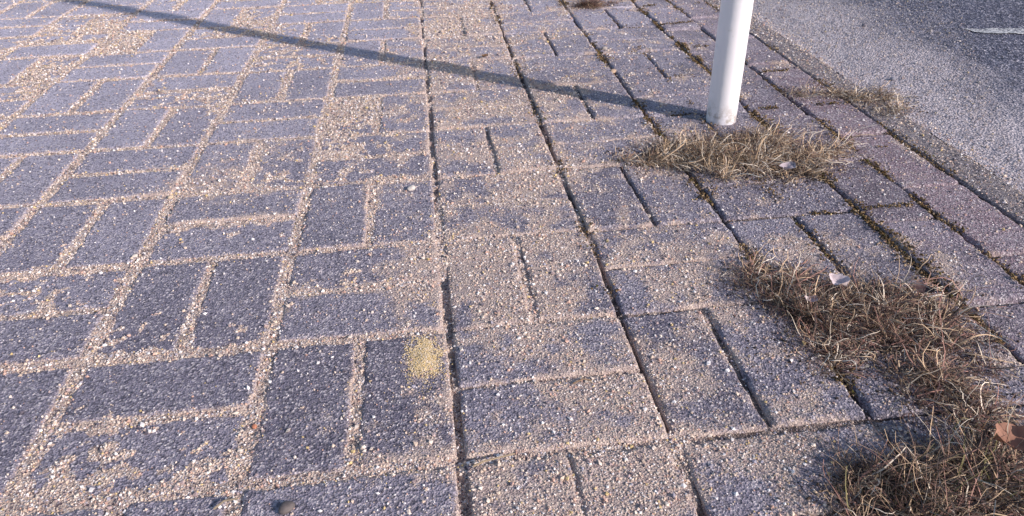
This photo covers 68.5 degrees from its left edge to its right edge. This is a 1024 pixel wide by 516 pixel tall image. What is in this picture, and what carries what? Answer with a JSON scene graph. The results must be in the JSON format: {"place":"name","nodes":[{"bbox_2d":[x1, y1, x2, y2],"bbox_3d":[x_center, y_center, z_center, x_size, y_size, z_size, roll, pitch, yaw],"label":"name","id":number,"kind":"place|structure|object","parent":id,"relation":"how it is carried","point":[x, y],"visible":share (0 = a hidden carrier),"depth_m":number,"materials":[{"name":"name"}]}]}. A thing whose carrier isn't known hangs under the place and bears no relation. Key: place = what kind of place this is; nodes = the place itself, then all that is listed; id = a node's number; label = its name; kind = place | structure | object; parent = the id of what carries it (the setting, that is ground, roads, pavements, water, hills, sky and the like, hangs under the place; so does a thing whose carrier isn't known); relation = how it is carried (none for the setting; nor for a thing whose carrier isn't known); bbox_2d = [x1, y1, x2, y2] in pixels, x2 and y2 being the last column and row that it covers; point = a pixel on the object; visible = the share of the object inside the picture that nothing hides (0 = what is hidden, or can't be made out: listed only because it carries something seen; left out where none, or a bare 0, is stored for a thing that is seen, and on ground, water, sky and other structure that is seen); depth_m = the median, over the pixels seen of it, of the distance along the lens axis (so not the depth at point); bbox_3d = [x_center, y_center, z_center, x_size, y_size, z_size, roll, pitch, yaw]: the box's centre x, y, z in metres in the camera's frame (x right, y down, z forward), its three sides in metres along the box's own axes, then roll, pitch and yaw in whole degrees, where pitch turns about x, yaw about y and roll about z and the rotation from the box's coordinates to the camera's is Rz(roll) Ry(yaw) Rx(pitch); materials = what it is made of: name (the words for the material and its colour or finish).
{"place":"outdoors","nodes":[
{"label":"outdoors","id":0,"kind":"place"},
{"bbox_2d":[0,0,1023,515],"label":"brick pavement","id":1,"kind":"structure","parent":0,"point":[242,286],"depth_m":0.97,"materials":[{"name":"grey brick"}]},
{"bbox_2d":[213,497,237,509],"bbox_3d":[-0.248,0.212,0.650,0.020,0.004,0.011,-5,32,-5],"label":"twig","id":2,"kind":"object","parent":1,"relation":"on","point":[219,504],"visible":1,"depth_m":0.65,"materials":[{"name":"beige wood"}]},
{"bbox_2d":[278,501,294,514],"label":"pebble","id":3,"kind":"object","parent":1,"relation":"on","point":[286,507],"visible":1,"depth_m":0.64,"materials":[{"name":"stone"}]},
{"bbox_2d":[407,185,415,190],"bbox_3d":[-0.155,-0.108,1.161,0.013,0.008,0.012,-8,33,-11],"label":"pebble","id":4,"kind":"object","parent":1,"relation":"on","point":[411,187],"visible":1,"depth_m":1.16,"materials":[{"name":"stone"}]},
{"bbox_2d":[473,453,514,466],"bbox_3d":[-0.016,0.184,0.686,0.040,0.004,0.011,-5,32,-5],"label":"twig","id":5,"kind":"object","parent":1,"relation":"on","point":[479,463],"visible":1,"depth_m":0.69,"materials":[{"name":"beige wood"}]},
{"bbox_2d":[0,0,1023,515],"bbox_3d":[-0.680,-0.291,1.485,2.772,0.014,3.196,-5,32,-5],"label":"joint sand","id":6,"kind":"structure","parent":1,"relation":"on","point":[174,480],"depth_m":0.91,"materials":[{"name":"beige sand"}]},
{"bbox_2d":[539,1,1023,515],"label":"soil crumbs","id":7,"kind":"object","parent":6,"relation":"on","point":[836,398],"visible":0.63,"depth_m":0.82,"materials":[{"name":"brown soil"}]},
{"bbox_2d":[573,378,591,383],"bbox_3d":[0.073,0.127,0.777,0.020,0.004,0.005,-5,32,-5],"label":"twig","id":8,"kind":"object","parent":1,"relation":"on","point":[581,379],"visible":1,"depth_m":0.78,"materials":[{"name":"beige wood"}]},
{"bbox_2d":[557,0,622,10],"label":"dry grass clump","id":9,"kind":"object","parent":1,"relation":"on","point":[590,4],"visible":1,"depth_m":2.09,"materials":[{"name":"brown plant"}]},
{"bbox_2d":[706,0,753,124],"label":"white metal pole","id":10,"kind":"object","parent":1,"relation":"on","point":[733,27],"visible":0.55,"depth_m":1.31,"materials":[{"name":"metal"}]},
{"bbox_2d":[608,112,877,193],"bbox_3d":[0.374,-0.195,1.227,0.412,0.084,0.298,12,34,19],"label":"dry grass clump","id":11,"kind":"object","parent":1,"relation":"on","point":[760,154],"visible":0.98,"depth_m":1.22,"materials":[{"name":"brown plant"}]},
{"bbox_2d":[779,161,795,169],"bbox_3d":[0.419,-0.139,1.141,0.025,0.008,0.025,-5,32,-5],"label":"dead leaf","id":12,"kind":"object","parent":11,"relation":"on","point":[788,165],"visible":1,"depth_m":1.15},
{"bbox_2d":[486,0,1023,396],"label":"moss","id":13,"kind":"object","parent":1,"relation":"on","point":[867,219],"visible":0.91,"depth_m":1.10,"materials":[{"name":"brown plant"}]},
{"bbox_2d":[779,71,921,121],"bbox_3d":[0.679,-0.339,1.462,0.268,0.064,0.229,27,41,37],"label":"dry grass clump","id":14,"kind":"object","parent":1,"relation":"on","point":[855,96],"visible":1,"depth_m":1.46,"materials":[{"name":"brown plant"}]},
{"bbox_2d":[699,232,1023,468],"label":"dry grass clump","id":15,"kind":"object","parent":1,"relation":"on","point":[896,313],"visible":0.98,"depth_m":0.83,"materials":[{"name":"brown plant"}]},
{"bbox_2d":[805,295,817,301],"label":"dead leaf","id":16,"kind":"object","parent":15,"relation":"on","point":[811,298],"visible":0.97,"depth_m":0.86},
{"bbox_2d":[829,273,849,286],"bbox_3d":[0.376,0.025,0.865,0.022,0.009,0.023,-5,32,-5],"label":"dead leaf","id":17,"kind":"object","parent":15,"relation":"on","point":[839,279],"visible":1,"depth_m":0.87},
{"bbox_2d":[913,281,934,292],"bbox_3d":[0.471,0.035,0.861,0.021,0.006,0.021,-5,32,-5],"label":"dead leaf","id":18,"kind":"object","parent":15,"relation":"on","point":[917,286],"visible":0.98,"depth_m":0.86,"materials":[{"name":"plant"}]},
{"bbox_2d":[792,393,1023,515],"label":"dry grass clump","id":19,"kind":"object","parent":1,"relation":"on","point":[944,487],"visible":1,"depth_m":0.65,"materials":[{"name":"brown plant"}]},
{"bbox_2d":[993,422,1023,449],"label":"dead leaf","id":20,"kind":"object","parent":19,"relation":"on","point":[1016,436],"visible":0.98,"depth_m":0.66,"materials":[{"name":"brown plant"}]},
{"bbox_2d":[752,0,1023,193],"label":"asphalt road","id":21,"kind":"structure","parent":0,"point":[1000,57],"depth_m":1.69,"materials":[{"name":"grey asphalt"}]},
{"bbox_2d":[966,28,1023,33],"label":"road marking","id":22,"kind":"object","parent":21,"relation":"on","point":[1005,30],"visible":1,"depth_m":1.85,"materials":[{"name":"paint"}]},
{"label":"ground","id":23,"kind":"structure","parent":0,"visible":0},
{"bbox_2d":[703,0,1023,227],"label":"kerb edging","id":24,"kind":"object","parent":23,"relation":"on","point":[998,192],"visible":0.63,"depth_m":1.29,"materials":[{"name":"concrete"}]}
]}

